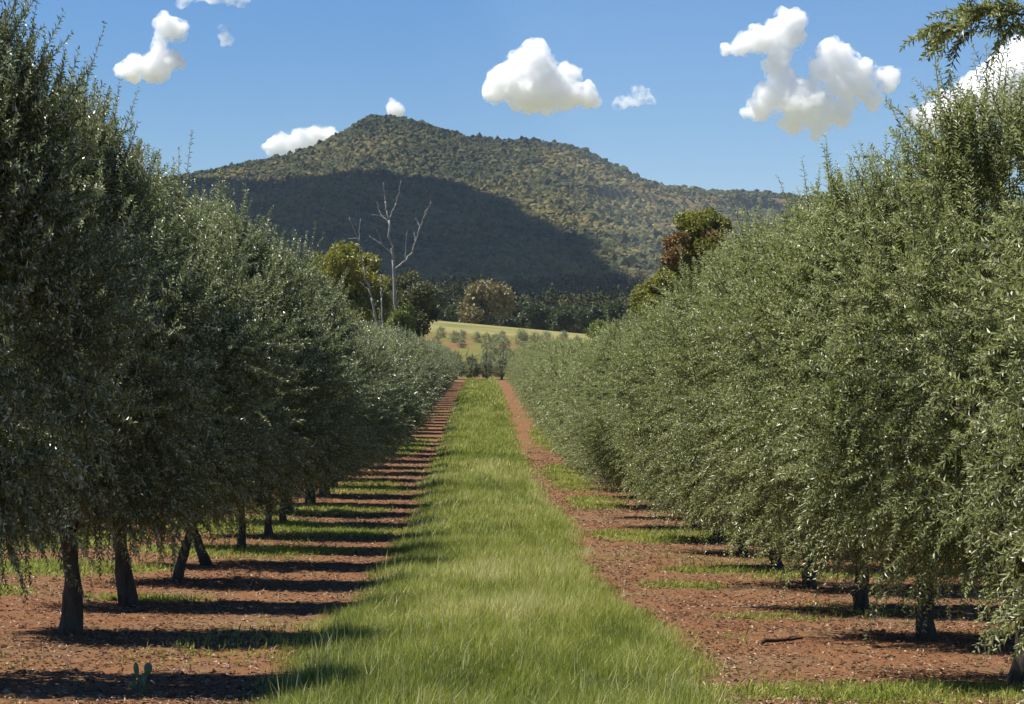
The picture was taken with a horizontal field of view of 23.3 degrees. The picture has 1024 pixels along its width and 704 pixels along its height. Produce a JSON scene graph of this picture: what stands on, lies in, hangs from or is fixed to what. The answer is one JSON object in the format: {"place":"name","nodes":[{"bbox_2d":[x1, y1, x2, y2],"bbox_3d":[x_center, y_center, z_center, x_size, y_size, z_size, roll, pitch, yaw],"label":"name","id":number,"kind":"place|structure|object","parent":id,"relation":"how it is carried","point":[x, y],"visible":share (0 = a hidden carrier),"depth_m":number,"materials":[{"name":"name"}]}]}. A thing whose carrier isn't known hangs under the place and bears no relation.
{"place":"outdoors","nodes":[
{"label":"outdoors","id":0,"kind":"place"},
{"bbox_2d":[0,306,1021,703],"bbox_3d":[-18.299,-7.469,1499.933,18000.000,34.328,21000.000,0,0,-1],"label":"ground","id":1,"kind":"structure","parent":0,"point":[362,562],"depth_m":26.03,"materials":[{"name":"soil"}]},
{"bbox_2d":[0,0,175,605],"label":"olive tree","id":2,"kind":"object","parent":1,"relation":"on","point":[37,162],"visible":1,"depth_m":18.11,"materials":[{"name":"green plant"}]},
{"bbox_2d":[0,47,261,634],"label":"olive tree","id":3,"kind":"object","parent":1,"relation":"on","point":[115,173],"visible":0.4,"depth_m":22.05,"materials":[{"name":"green plant"}]},
{"bbox_2d":[129,662,151,695],"bbox_3d":[-2.625,2.333,17.556,0.164,0.278,0.041,0,0,-1],"label":"prickly pear","id":4,"kind":"object","parent":1,"relation":"on","point":[147,672],"visible":0.98,"depth_m":17.55,"materials":[{"name":"green plant"}]},
{"bbox_2d":[2,130,303,606],"bbox_3d":[-4.089,0.195,26.232,3.690,5.157,2.820,0,0,-1],"label":"olive tree","id":5,"kind":"object","parent":1,"relation":"on","point":[229,371],"visible":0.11,"depth_m":26.16,"materials":[{"name":"green plant"}]},
{"bbox_2d":[66,184,323,581],"bbox_3d":[-4.166,0.405,30.228,3.744,4.998,3.263,0,0,-1],"label":"olive tree","id":6,"kind":"object","parent":1,"relation":"on","point":[268,389],"visible":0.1,"depth_m":30.21,"materials":[{"name":"green plant"}]},
{"bbox_2d":[164,166,369,565],"bbox_3d":[-4.168,0.214,34.319,4.328,5.654,3.181,0,0,-26],"label":"olive tree","id":7,"kind":"object","parent":1,"relation":"on","point":[288,297],"visible":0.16,"depth_m":34.18,"materials":[{"name":"green plant"}]},
{"bbox_2d":[203,237,390,548],"bbox_3d":[-4.105,0.628,38.111,4.471,4.995,3.358,0,0,-1],"label":"olive tree","id":8,"kind":"object","parent":1,"relation":"on","point":[329,451],"visible":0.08,"depth_m":37.84,"materials":[{"name":"green plant"}]},
{"bbox_2d":[252,220,395,536],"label":"olive tree","id":9,"kind":"object","parent":1,"relation":"on","point":[268,529],"visible":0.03,"depth_m":42.14,"materials":[{"name":"green plant"}]},
{"bbox_2d":[279,260,385,522],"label":"olive tree","id":10,"kind":"object","parent":1,"relation":"on","point":[282,518],"depth_m":46.09,"materials":[{"name":"green plant"}]},
{"bbox_2d":[286,313,393,513],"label":"olive tree","id":11,"kind":"object","parent":1,"relation":"on","point":[363,451],"visible":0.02,"depth_m":50.16,"materials":[{"name":"green plant"}]},
{"bbox_2d":[306,239,392,327],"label":"broadleaf tree","id":12,"kind":"object","parent":1,"relation":"on","point":[347,255],"visible":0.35,"depth_m":163.74,"materials":[{"name":"green plant"}]},
{"bbox_2d":[305,293,402,504],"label":"olive tree","id":13,"kind":"object","parent":1,"relation":"on","point":[313,498],"visible":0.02,"depth_m":54.07,"materials":[{"name":"green plant"}]},
{"bbox_2d":[345,217,378,329],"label":"dead tree","id":14,"kind":"object","parent":1,"relation":"on","point":[372,302],"visible":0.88,"depth_m":147.88,"materials":[{"name":"grey wood"}]},
{"bbox_2d":[319,316,417,495],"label":"olive tree","id":15,"kind":"object","parent":1,"relation":"on","point":[392,428],"visible":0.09,"depth_m":57.98,"materials":[{"name":"green plant"}]},
{"bbox_2d":[338,314,413,479],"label":"olive tree","id":16,"kind":"object","parent":1,"relation":"on","point":[393,416],"visible":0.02,"depth_m":66.43,"materials":[{"name":"green plant"}]},
{"bbox_2d":[329,300,430,487],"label":"olive tree","id":17,"kind":"object","parent":1,"relation":"on","point":[403,386],"visible":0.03,"depth_m":62.38,"materials":[{"name":"green plant"}]},
{"bbox_2d":[379,274,384,329],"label":"dead tree","id":18,"kind":"object","parent":1,"relation":"on","point":[381,303],"visible":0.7,"depth_m":148.97,"materials":[{"name":"grey wood"}]},
{"bbox_2d":[359,310,417,442],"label":"olive tree","id":19,"kind":"object","parent":1,"relation":"on","point":[395,347],"depth_m":85.78,"materials":[{"name":"green plant"}]},
{"bbox_2d":[355,308,423,458],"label":"olive tree","id":20,"kind":"object","parent":1,"relation":"on","point":[395,373],"depth_m":73.91,"materials":[{"name":"green plant"}]},
{"bbox_2d":[350,314,436,472],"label":"olive tree","id":21,"kind":"object","parent":1,"relation":"on","point":[413,413],"visible":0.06,"depth_m":70.21,"materials":[{"name":"green plant"}]},
{"bbox_2d":[365,321,422,445],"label":"olive tree","id":22,"kind":"object","parent":1,"relation":"on","point":[402,380],"visible":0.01,"depth_m":77.95,"materials":[{"name":"green plant"}]},
{"bbox_2d":[369,182,430,311],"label":"dead tree","id":23,"kind":"object","parent":1,"relation":"on","point":[394,269],"visible":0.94,"depth_m":149.79,"materials":[{"name":"grey wood"}]},
{"bbox_2d":[385,302,417,336],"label":"shrub","id":24,"kind":"object","parent":1,"relation":"on","point":[403,315],"visible":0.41,"depth_m":149.60,"materials":[{"name":"green plant"}]},
{"bbox_2d":[374,313,428,430],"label":"olive tree","id":25,"kind":"object","parent":1,"relation":"on","point":[413,348],"visible":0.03,"depth_m":97.92,"materials":[{"name":"green plant"}]},
{"bbox_2d":[371,322,437,449],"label":"olive tree","id":26,"kind":"object","parent":1,"relation":"on","point":[424,390],"visible":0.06,"depth_m":82.30,"materials":[{"name":"green plant"}]},
{"bbox_2d":[373,269,443,337],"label":"broadleaf tree","id":27,"kind":"object","parent":1,"relation":"on","point":[420,296],"visible":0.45,"depth_m":189.73,"materials":[{"name":"green plant"}]},
{"bbox_2d":[376,324,446,432],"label":"olive tree","id":28,"kind":"object","parent":1,"relation":"on","point":[419,369],"visible":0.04,"depth_m":90.73,"materials":[{"name":"green plant"}]},
{"bbox_2d":[384,320,450,416],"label":"olive tree","id":29,"kind":"object","parent":1,"relation":"on","point":[424,357],"visible":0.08,"depth_m":102.57,"materials":[{"name":"green plant"}]},
{"bbox_2d":[398,335,439,417],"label":"olive tree","id":30,"kind":"object","parent":1,"relation":"on","point":[428,380],"visible":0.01,"depth_m":105.91,"materials":[{"name":"green plant"}]},
{"bbox_2d":[397,324,444,411],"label":"olive tree","id":31,"kind":"object","parent":1,"relation":"on","point":[410,339],"visible":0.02,"depth_m":114.11,"materials":[{"name":"green plant"}]},
{"bbox_2d":[406,332,449,404],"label":"olive tree","id":32,"kind":"object","parent":1,"relation":"on","point":[434,358],"visible":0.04,"depth_m":125.97,"materials":[{"name":"green plant"}]},
{"bbox_2d":[409,329,449,403],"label":"olive tree","id":33,"kind":"object","parent":1,"relation":"on","point":[432,354],"visible":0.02,"depth_m":129.77,"materials":[{"name":"green plant"}]},
{"bbox_2d":[414,340,444,402],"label":"olive tree","id":34,"kind":"object","parent":1,"relation":"on","point":[434,381],"visible":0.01,"depth_m":117.77,"materials":[{"name":"green plant"}]},
{"bbox_2d":[414,333,449,404],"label":"olive tree","id":35,"kind":"object","parent":1,"relation":"on","point":[436,350],"visible":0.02,"depth_m":138.33,"materials":[{"name":"green plant"}]},
{"bbox_2d":[417,342,446,409],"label":"olive tree","id":36,"kind":"object","parent":1,"relation":"on","point":[435,370],"visible":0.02,"depth_m":121.81,"materials":[{"name":"green plant"}]},
{"bbox_2d":[415,334,454,381],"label":"olive tree","id":37,"kind":"object","parent":1,"relation":"on","point":[426,350],"visible":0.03,"depth_m":134.49,"materials":[{"name":"green plant"}]},
{"bbox_2d":[415,333,459,393],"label":"olive tree","id":38,"kind":"object","parent":1,"relation":"on","point":[448,369],"visible":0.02,"depth_m":146.41,"materials":[{"name":"green plant"}]},
{"bbox_2d":[432,283,446,315],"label":"eucalyptus tree","id":39,"kind":"object","parent":1,"relation":"on","point":[440,293],"visible":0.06,"depth_m":467.79,"materials":[{"name":"green plant"}]},
{"bbox_2d":[425,341,455,400],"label":"olive tree","id":40,"kind":"object","parent":1,"relation":"on","point":[449,373],"visible":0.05,"depth_m":142.77,"materials":[{"name":"green plant"}]},
{"bbox_2d":[434,326,446,337],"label":"olive bush","id":41,"kind":"object","parent":1,"relation":"on","point":[440,332],"visible":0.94,"depth_m":313.11,"materials":[{"name":"green plant"}]},
{"bbox_2d":[448,329,459,342],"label":"olive bush","id":42,"kind":"object","parent":1,"relation":"on","point":[452,336],"visible":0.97,"depth_m":301.38,"materials":[{"name":"green plant"}]},
{"bbox_2d":[444,296,467,322],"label":"eucalyptus tree","id":43,"kind":"object","parent":1,"relation":"on","point":[450,313],"visible":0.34,"depth_m":484.24,"materials":[{"name":"green plant"}]},
{"bbox_2d":[455,337,466,347],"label":"olive bush","id":44,"kind":"object","parent":1,"relation":"on","point":[460,344],"visible":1,"depth_m":291.44,"materials":[{"name":"green plant"}]},
{"bbox_2d":[460,349,482,378],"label":"olive tree","id":45,"kind":"object","parent":1,"relation":"on","point":[472,366],"visible":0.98,"depth_m":233.58,"materials":[{"name":"green plant"}]},
{"bbox_2d":[471,331,481,342],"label":"olive bush","id":46,"kind":"object","parent":1,"relation":"on","point":[477,337],"visible":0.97,"depth_m":302.90,"materials":[{"name":"green plant"}]},
{"bbox_2d":[456,278,516,324],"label":"eucalyptus tree","id":47,"kind":"object","parent":1,"relation":"on","point":[497,297],"visible":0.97,"depth_m":454.33,"materials":[{"name":"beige plant"}]},
{"bbox_2d":[477,348,496,364],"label":"olive bush","id":48,"kind":"object","parent":1,"relation":"on","point":[483,355],"visible":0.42,"depth_m":256.33,"materials":[{"name":"green plant"}]},
{"bbox_2d":[478,346,496,379],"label":"olive tree","id":49,"kind":"object","parent":1,"relation":"on","point":[486,365],"visible":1,"depth_m":234.11,"materials":[{"name":"green plant"}]},
{"bbox_2d":[480,331,494,348],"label":"olive bush","id":50,"kind":"object","parent":1,"relation":"on","point":[483,337],"visible":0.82,"depth_m":290.86,"materials":[{"name":"green plant"}]},
{"bbox_2d":[485,342,499,357],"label":"olive bush","id":51,"kind":"object","parent":1,"relation":"on","point":[495,351],"visible":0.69,"depth_m":270.89,"materials":[{"name":"green plant"}]},
{"bbox_2d":[222,377,770,703],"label":"grass strip","id":52,"kind":"object","parent":1,"relation":"on","point":[502,599],"depth_m":23.44,"materials":[{"name":"green plant"}]},
{"bbox_2d":[490,348,508,379],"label":"olive tree","id":53,"kind":"object","parent":1,"relation":"on","point":[502,364],"visible":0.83,"depth_m":233.65,"materials":[{"name":"green plant"}]},
{"bbox_2d":[494,338,509,354],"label":"olive bush","id":54,"kind":"object","parent":1,"relation":"on","point":[501,343],"visible":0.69,"depth_m":280.42,"materials":[{"name":"green plant"}]},
{"bbox_2d":[0,491,1014,703],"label":"soil clods","id":55,"kind":"object","parent":1,"relation":"on","point":[1005,656],"visible":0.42,"depth_m":24.73,"materials":[{"name":"brown soil"}]},
{"bbox_2d":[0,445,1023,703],"bbox_3d":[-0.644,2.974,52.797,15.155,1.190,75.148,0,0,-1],"label":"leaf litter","id":56,"kind":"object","parent":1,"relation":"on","point":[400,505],"visible":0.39,"depth_m":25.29,"materials":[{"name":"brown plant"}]},
{"bbox_2d":[0,407,1023,703],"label":"weed patches","id":57,"kind":"object","parent":1,"relation":"on","point":[42,567],"visible":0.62,"depth_m":33.53,"materials":[{"name":"green plant"}]},
{"bbox_2d":[496,300,528,327],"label":"eucalyptus tree","id":58,"kind":"object","parent":1,"relation":"on","point":[516,319],"visible":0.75,"depth_m":477.98,"materials":[{"name":"green plant"}]},
{"bbox_2d":[512,328,531,343],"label":"olive bush","id":59,"kind":"object","parent":1,"relation":"on","point":[521,334],"visible":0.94,"depth_m":301.56,"materials":[{"name":"green plant"}]},
{"bbox_2d":[509,340,542,390],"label":"olive tree","id":60,"kind":"object","parent":1,"relation":"on","point":[518,368],"visible":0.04,"depth_m":158.49,"materials":[{"name":"green plant"}]},
{"bbox_2d":[511,342,541,388],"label":"olive tree","id":61,"kind":"object","parent":1,"relation":"on","point":[520,361],"visible":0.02,"depth_m":150.72,"materials":[{"name":"green plant"}]},
{"bbox_2d":[512,343,552,409],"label":"olive tree","id":62,"kind":"object","parent":1,"relation":"on","point":[538,360],"visible":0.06,"depth_m":127.27,"materials":[{"name":"green plant"}]},
{"bbox_2d":[513,341,552,396],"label":"olive tree","id":63,"kind":"object","parent":1,"relation":"on","point":[527,364],"visible":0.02,"depth_m":146.47,"materials":[{"name":"green plant"}]},
{"bbox_2d":[527,331,542,342],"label":"olive bush","id":64,"kind":"object","parent":1,"relation":"on","point":[538,336],"visible":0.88,"depth_m":302.32,"materials":[{"name":"green plant"}]},
{"bbox_2d":[523,301,553,330],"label":"eucalyptus tree","id":65,"kind":"object","parent":1,"relation":"on","point":[537,316],"visible":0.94,"depth_m":473.20,"materials":[{"name":"green plant"}]},
{"bbox_2d":[513,334,563,410],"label":"olive tree","id":66,"kind":"object","parent":1,"relation":"on","point":[545,342],"visible":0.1,"depth_m":134.51,"materials":[{"name":"green plant"}]},
{"bbox_2d":[515,339,566,419],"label":"olive tree","id":67,"kind":"object","parent":1,"relation":"on","point":[529,382],"visible":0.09,"depth_m":119.08,"materials":[{"name":"green plant"}]},
{"bbox_2d":[517,340,569,401],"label":"olive tree","id":68,"kind":"object","parent":1,"relation":"on","point":[537,370],"visible":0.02,"depth_m":123.30,"materials":[{"name":"green plant"}]},
{"bbox_2d":[515,335,572,402],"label":"olive tree","id":69,"kind":"object","parent":1,"relation":"on","point":[560,339],"depth_m":131.22,"materials":[{"name":"green plant"}]},
{"bbox_2d":[518,342,576,430],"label":"olive tree","id":70,"kind":"object","parent":1,"relation":"on","point":[533,391],"visible":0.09,"depth_m":106.60,"materials":[{"name":"green plant"}]},
{"bbox_2d":[521,337,583,420],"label":"olive tree","id":71,"kind":"object","parent":1,"relation":"on","point":[547,359],"visible":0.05,"depth_m":111.33,"materials":[{"name":"green plant"}]},
{"bbox_2d":[522,337,583,410],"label":"olive tree","id":72,"kind":"object","parent":1,"relation":"on","point":[543,363],"visible":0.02,"depth_m":115.10,"materials":[{"name":"green plant"}]},
{"bbox_2d":[528,339,585,436],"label":"olive tree","id":73,"kind":"object","parent":1,"relation":"on","point":[559,363],"visible":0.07,"depth_m":98.74,"materials":[{"name":"green plant"}]},
{"bbox_2d":[521,336,595,423],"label":"olive tree","id":74,"kind":"object","parent":1,"relation":"on","point":[554,363],"visible":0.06,"depth_m":102.53,"materials":[{"name":"green plant"}]},
{"bbox_2d":[530,337,590,434],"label":"olive tree","id":75,"kind":"object","parent":1,"relation":"on","point":[547,376],"visible":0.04,"depth_m":90.62,"materials":[{"name":"green plant"}]},
{"bbox_2d":[533,336,589,440],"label":"olive tree","id":76,"kind":"object","parent":1,"relation":"on","point":[545,413],"visible":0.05,"depth_m":94.52,"materials":[{"name":"green plant"}]},
{"bbox_2d":[548,303,582,332],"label":"eucalyptus tree","id":77,"kind":"object","parent":1,"relation":"on","point":[561,317],"visible":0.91,"depth_m":468.38,"materials":[{"name":"green plant"}]},
{"bbox_2d":[536,334,597,458],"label":"olive tree","id":78,"kind":"object","parent":1,"relation":"on","point":[562,391],"visible":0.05,"depth_m":78.59,"materials":[{"name":"green plant"}]},
{"bbox_2d":[539,342,602,473],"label":"olive tree","id":79,"kind":"object","parent":1,"relation":"on","point":[561,421],"visible":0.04,"depth_m":71.23,"materials":[{"name":"green plant"}]},
{"bbox_2d":[542,330,599,440],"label":"olive tree","id":80,"kind":"object","parent":1,"relation":"on","point":[570,368],"visible":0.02,"depth_m":86.68,"materials":[{"name":"green plant"}]},
{"bbox_2d":[531,328,617,456],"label":"olive tree","id":81,"kind":"object","parent":1,"relation":"on","point":[557,397],"visible":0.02,"depth_m":83.06,"materials":[{"name":"green plant"}]},
{"bbox_2d":[539,316,634,469],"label":"olive tree","id":82,"kind":"object","parent":1,"relation":"on","point":[565,456],"visible":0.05,"depth_m":74.87,"materials":[{"name":"green plant"}]},
{"bbox_2d":[553,323,622,483],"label":"olive tree","id":83,"kind":"object","parent":1,"relation":"on","point":[562,446],"visible":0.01,"depth_m":66.55,"materials":[{"name":"green plant"}]},
{"bbox_2d":[572,302,605,333],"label":"eucalyptus tree","id":84,"kind":"object","parent":1,"relation":"on","point":[584,316],"visible":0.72,"depth_m":463.50,"materials":[{"name":"green plant"}]},
{"bbox_2d":[554,309,643,489],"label":"olive tree","id":85,"kind":"object","parent":1,"relation":"on","point":[566,440],"visible":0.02,"depth_m":62.83,"materials":[{"name":"green plant"}]},
{"bbox_2d":[585,319,616,337],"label":"shrub","id":86,"kind":"object","parent":1,"relation":"on","point":[593,327],"visible":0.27,"depth_m":169.53,"materials":[{"name":"green plant"}]},
{"bbox_2d":[548,314,666,506],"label":"olive tree","id":87,"kind":"object","parent":1,"relation":"on","point":[600,395],"visible":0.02,"depth_m":54.88,"materials":[{"name":"green plant"}]},
{"bbox_2d":[553,301,664,497],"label":"olive tree","id":88,"kind":"object","parent":1,"relation":"on","point":[603,350],"visible":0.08,"depth_m":59.34,"materials":[{"name":"green plant"}]},
{"bbox_2d":[602,297,634,333],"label":"eucalyptus tree","id":89,"kind":"object","parent":1,"relation":"on","point":[615,309],"visible":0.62,"depth_m":457.62,"materials":[{"name":"green plant"}]},
{"bbox_2d":[562,321,688,515],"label":"olive tree","id":90,"kind":"object","parent":1,"relation":"on","point":[603,442],"visible":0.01,"depth_m":50.68,"materials":[{"name":"green plant"}]},
{"bbox_2d":[552,283,705,526],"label":"olive tree","id":91,"kind":"object","parent":1,"relation":"on","point":[594,433],"visible":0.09,"depth_m":46.91,"materials":[{"name":"green plant"}]},
{"bbox_2d":[301,269,973,348],"bbox_3d":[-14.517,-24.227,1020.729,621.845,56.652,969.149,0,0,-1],"label":"valley woodland","id":92,"kind":"object","parent":1,"relation":"on","point":[555,292],"visible":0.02,"depth_m":617.41,"materials":[{"name":"green plant"}]},
{"bbox_2d":[591,260,735,540],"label":"olive tree","id":93,"kind":"object","parent":1,"relation":"on","point":[640,470],"visible":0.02,"depth_m":42.64,"materials":[{"name":"green plant"}]},
{"bbox_2d":[588,225,770,553],"bbox_3d":[3.534,0.639,39.016,4.719,5.242,3.438,0,0,-1],"label":"olive tree","id":94,"kind":"object","parent":1,"relation":"on","point":[689,286],"visible":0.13,"depth_m":38.94,"materials":[{"name":"green plant"}]},
{"bbox_2d":[627,206,732,320],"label":"casuarina tree","id":95,"kind":"object","parent":1,"relation":"on","point":[701,232],"visible":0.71,"depth_m":117.85,"materials":[{"name":"plant"}]},
{"bbox_2d":[607,191,826,569],"bbox_3d":[3.776,0.458,35.099,4.885,5.448,3.692,0,0,-1],"label":"olive tree","id":96,"kind":"object","parent":1,"relation":"on","point":[676,456],"visible":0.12,"depth_m":34.96,"materials":[{"name":"green plant"}]},
{"bbox_2d":[761,635,802,644],"bbox_3d":[2.451,2.601,22.465,0.083,0.056,0.669,0,0,44],"label":"fallen stick","id":97,"kind":"object","parent":1,"relation":"on","point":[778,640],"visible":1,"depth_m":22.45,"materials":[{"name":"brown wood"}]},
{"bbox_2d":[632,163,941,587],"bbox_3d":[3.950,0.349,31.150,4.958,5.414,3.608,0,0,-1],"label":"olive tree","id":98,"kind":"object","parent":1,"relation":"on","point":[674,358],"visible":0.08,"depth_m":31.03,"materials":[{"name":"green plant"}]},
{"bbox_2d":[649,141,994,612],"bbox_3d":[3.795,0.320,27.124,4.569,5.187,3.530,0,0,-1],"label":"olive tree","id":99,"kind":"object","parent":1,"relation":"on","point":[755,528],"visible":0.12,"depth_m":26.96,"materials":[{"name":"green plant"}]},
{"bbox_2d":[686,110,1023,640],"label":"olive tree","id":100,"kind":"object","parent":1,"relation":"on","point":[845,203],"visible":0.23,"depth_m":22.95,"materials":[{"name":"green plant"}]},
{"bbox_2d":[722,26,1023,685],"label":"olive tree","id":101,"kind":"object","parent":1,"relation":"on","point":[963,159],"visible":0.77,"depth_m":18.80,"materials":[{"name":"green plant"}]},
{"bbox_2d":[899,0,1023,703],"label":"olive tree","id":102,"kind":"object","parent":1,"relation":"on","point":[969,13],"visible":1,"depth_m":15.14,"materials":[{"name":"green plant"}]},
{"bbox_2d":[0,0,1023,209],"label":"sky","id":103,"kind":"structure","parent":0,"point":[725,95],"materials":[{"name":"blue"}]},
{"bbox_2d":[182,124,1018,284],"bbox_3d":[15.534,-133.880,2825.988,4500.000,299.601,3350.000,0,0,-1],"label":"mountain","id":104,"kind":"structure","parent":0,"point":[612,194],"depth_m":2918.61,"materials":[{"name":"green plant"}]},
{"bbox_2d":[142,114,824,297],"bbox_3d":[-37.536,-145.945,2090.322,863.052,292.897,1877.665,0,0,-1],"label":"mountain forest","id":105,"kind":"object","parent":104,"relation":"on","point":[503,188],"visible":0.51,"depth_m":2508.97,"materials":[{"name":"green plant"}]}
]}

